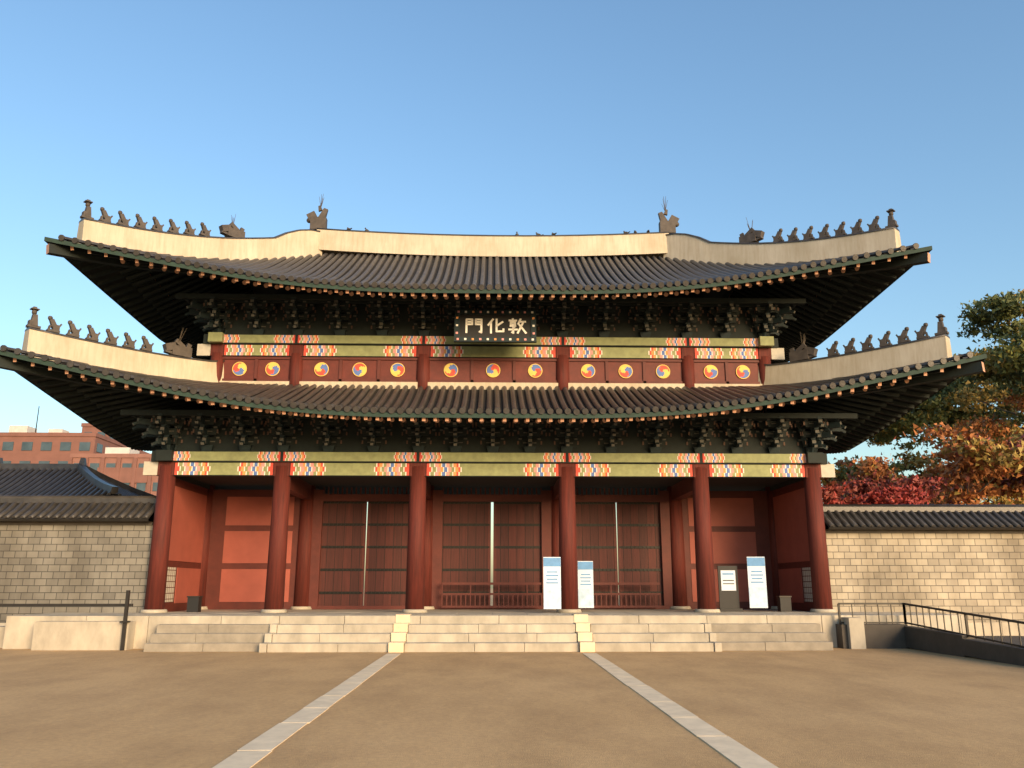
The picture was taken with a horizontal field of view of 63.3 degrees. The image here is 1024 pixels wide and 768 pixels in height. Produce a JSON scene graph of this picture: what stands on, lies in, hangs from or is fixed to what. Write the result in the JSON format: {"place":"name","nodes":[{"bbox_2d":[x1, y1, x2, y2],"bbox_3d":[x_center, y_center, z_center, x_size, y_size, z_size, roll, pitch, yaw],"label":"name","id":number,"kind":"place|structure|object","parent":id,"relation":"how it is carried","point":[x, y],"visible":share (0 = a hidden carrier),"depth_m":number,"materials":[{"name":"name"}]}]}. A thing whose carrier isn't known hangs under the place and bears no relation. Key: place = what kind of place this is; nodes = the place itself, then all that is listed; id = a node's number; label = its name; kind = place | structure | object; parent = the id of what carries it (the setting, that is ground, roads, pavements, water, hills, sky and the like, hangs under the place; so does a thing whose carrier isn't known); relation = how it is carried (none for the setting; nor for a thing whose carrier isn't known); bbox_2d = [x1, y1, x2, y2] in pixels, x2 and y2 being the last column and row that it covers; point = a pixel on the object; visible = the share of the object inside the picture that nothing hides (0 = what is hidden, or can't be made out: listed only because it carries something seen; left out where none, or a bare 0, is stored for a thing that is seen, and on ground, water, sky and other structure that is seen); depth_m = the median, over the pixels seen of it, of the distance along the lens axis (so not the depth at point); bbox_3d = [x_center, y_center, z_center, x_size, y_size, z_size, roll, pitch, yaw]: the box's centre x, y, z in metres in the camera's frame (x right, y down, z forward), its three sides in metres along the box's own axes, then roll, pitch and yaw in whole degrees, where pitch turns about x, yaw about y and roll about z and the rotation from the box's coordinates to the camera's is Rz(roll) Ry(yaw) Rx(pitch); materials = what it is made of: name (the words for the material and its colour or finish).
{"place":"outdoors","nodes":[
{"label":"outdoors","id":0,"kind":"place"},
{"bbox_2d":[0,458,154,495],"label":"pavilion roof","id":1,"kind":"structure","parent":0,"point":[81,478],"depth_m":32.97,"materials":[{"name":"tile"}]},
{"bbox_2d":[0,406,157,495],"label":"buildings","id":2,"kind":"structure","parent":0,"point":[101,452],"depth_m":175.01,"materials":[{"name":"brick"}]},
{"bbox_2d":[0,589,1023,767],"bbox_3d":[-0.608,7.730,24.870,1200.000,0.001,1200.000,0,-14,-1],"label":"ground","id":3,"kind":"structure","parent":0,"point":[834,708],"depth_m":11.24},
{"bbox_2d":[2,609,965,652],"bbox_3d":[-0.678,7.957,27.659,26.000,0.880,13.670,0,-14,-1],"label":"podium","id":4,"kind":"object","parent":3,"relation":"on","point":[463,630],"visible":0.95,"depth_m":22.05,"materials":[{"name":"stone"}]},
{"bbox_2d":[140,352,836,612],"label":"gate building","id":5,"kind":"structure","parent":4,"relation":"on","point":[280,541],"depth_m":28.83,"materials":[{"name":"red wood"}]},
{"bbox_2d":[44,237,931,361],"bbox_3d":[-0.704,-3.136,31.429,26.400,3.580,13.600,0,-14,-1],"label":"roof surface","id":6,"kind":"object","parent":5,"relation":"attached to","point":[493,291],"visible":0.26,"depth_m":27.71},
{"bbox_2d":[22,194,952,389],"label":"roof ridges","id":7,"kind":"object","parent":6,"relation":"on","point":[321,239],"visible":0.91,"depth_m":27.48,"materials":[{"name":"paint"}]},
{"bbox_2d":[46,243,929,363],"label":"roof rafters","id":8,"kind":"object","parent":6,"relation":"attached to","point":[155,294],"visible":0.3,"depth_m":27.78,"materials":[{"name":"green wood"}]},
{"bbox_2d":[58,235,918,290],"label":"roof tiles","id":9,"kind":"object","parent":6,"relation":"attached to","point":[719,272],"visible":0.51,"depth_m":27.87,"materials":[{"name":"grey tile"}]},
{"bbox_2d":[120,293,857,452],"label":"bracket sets","id":10,"kind":"object","parent":5,"relation":"attached to","point":[251,430],"visible":0.8,"depth_m":26.46,"materials":[{"name":"green wood"}]},
{"bbox_2d":[143,332,834,490],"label":"painted beams","id":11,"kind":"structure","parent":5,"relation":"attached to","point":[792,467],"depth_m":26.13,"materials":[{"name":"paint"}]},
{"bbox_2d":[0,350,986,450],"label":"roof","id":12,"kind":"object","parent":5,"relation":"attached to","point":[502,414],"visible":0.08,"depth_m":23.69,"materials":[{"name":"grey tile"}]},
{"bbox_2d":[0,345,972,414],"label":"roof tiles","id":13,"kind":"object","parent":12,"relation":"attached to","point":[246,391],"visible":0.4,"depth_m":24.73,"materials":[{"name":"grey tile"}]},
{"bbox_2d":[0,357,984,453],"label":"roof rafters","id":14,"kind":"object","parent":12,"relation":"attached to","point":[92,389],"visible":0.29,"depth_m":25.74,"materials":[{"name":"green wood"}]},
{"bbox_2d":[454,303,536,342],"bbox_3d":[-0.541,-2.002,26.971,2.640,1.511,0.586,0,-14,-1],"label":"plaque","id":15,"kind":"object","parent":5,"relation":"attached to","point":[494,326],"visible":1,"depth_m":26.81,"materials":[{"name":"wood"}]},
{"bbox_2d":[186,557,791,611],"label":"information signs","id":16,"kind":"object","parent":4,"relation":"on","point":[728,588],"visible":0.91,"depth_m":25.81,"materials":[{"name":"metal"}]},
{"bbox_2d":[213,653,777,767],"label":"path stones","id":17,"kind":"object","parent":3,"relation":"on","point":[252,753],"visible":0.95,"depth_m":10.03,"materials":[{"name":"grey stone"}]},
{"bbox_2d":[0,521,1023,635],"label":"side walls","id":18,"kind":"structure","parent":3,"relation":"on","point":[980,572],"depth_m":25.68,"materials":[{"name":"stone"}]},
{"bbox_2d":[0,495,1023,529],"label":"side wall caps","id":19,"kind":"object","parent":18,"relation":"on","point":[27,508],"visible":0.86,"depth_m":26.03,"materials":[{"name":"tile"}]},
{"bbox_2d":[0,590,1023,665],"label":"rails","id":20,"kind":"object","parent":3,"relation":"on","point":[852,632],"visible":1,"depth_m":21.73,"materials":[{"name":"metal"}]},
{"bbox_2d":[820,450,946,503],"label":"orange tree","id":21,"kind":"object","parent":3,"relation":"on","point":[913,463],"depth_m":61.44,"materials":[{"name":"plant"}]},
{"bbox_2d":[821,474,952,503],"bbox_3d":[14.376,6.800,34.240,8.212,6.245,9.315,0,-14,-1],"label":"shrub","id":22,"kind":"object","parent":3,"relation":"on","point":[915,492],"visible":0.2,"depth_m":32.45,"materials":[{"name":"red plant"}]},
{"bbox_2d":[836,422,1023,504],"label":"maple tree","id":23,"kind":"object","parent":3,"relation":"on","point":[988,457],"depth_m":38.55,"materials":[{"name":"orange plant"}]},
{"bbox_2d":[866,289,1023,503],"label":"tree","id":24,"kind":"object","parent":3,"relation":"on","point":[939,407],"depth_m":48.15,"materials":[{"name":"plant"}]},
{"bbox_2d":[946,389,1023,498],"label":"tree","id":25,"kind":"object","parent":3,"relation":"on","point":[988,426],"depth_m":45.45,"materials":[{"name":"orange plant"}]},
{"bbox_2d":[0,0,1023,588],"label":"sky","id":26,"kind":"structure","parent":0,"point":[468,117],"materials":[{"name":"blue"}]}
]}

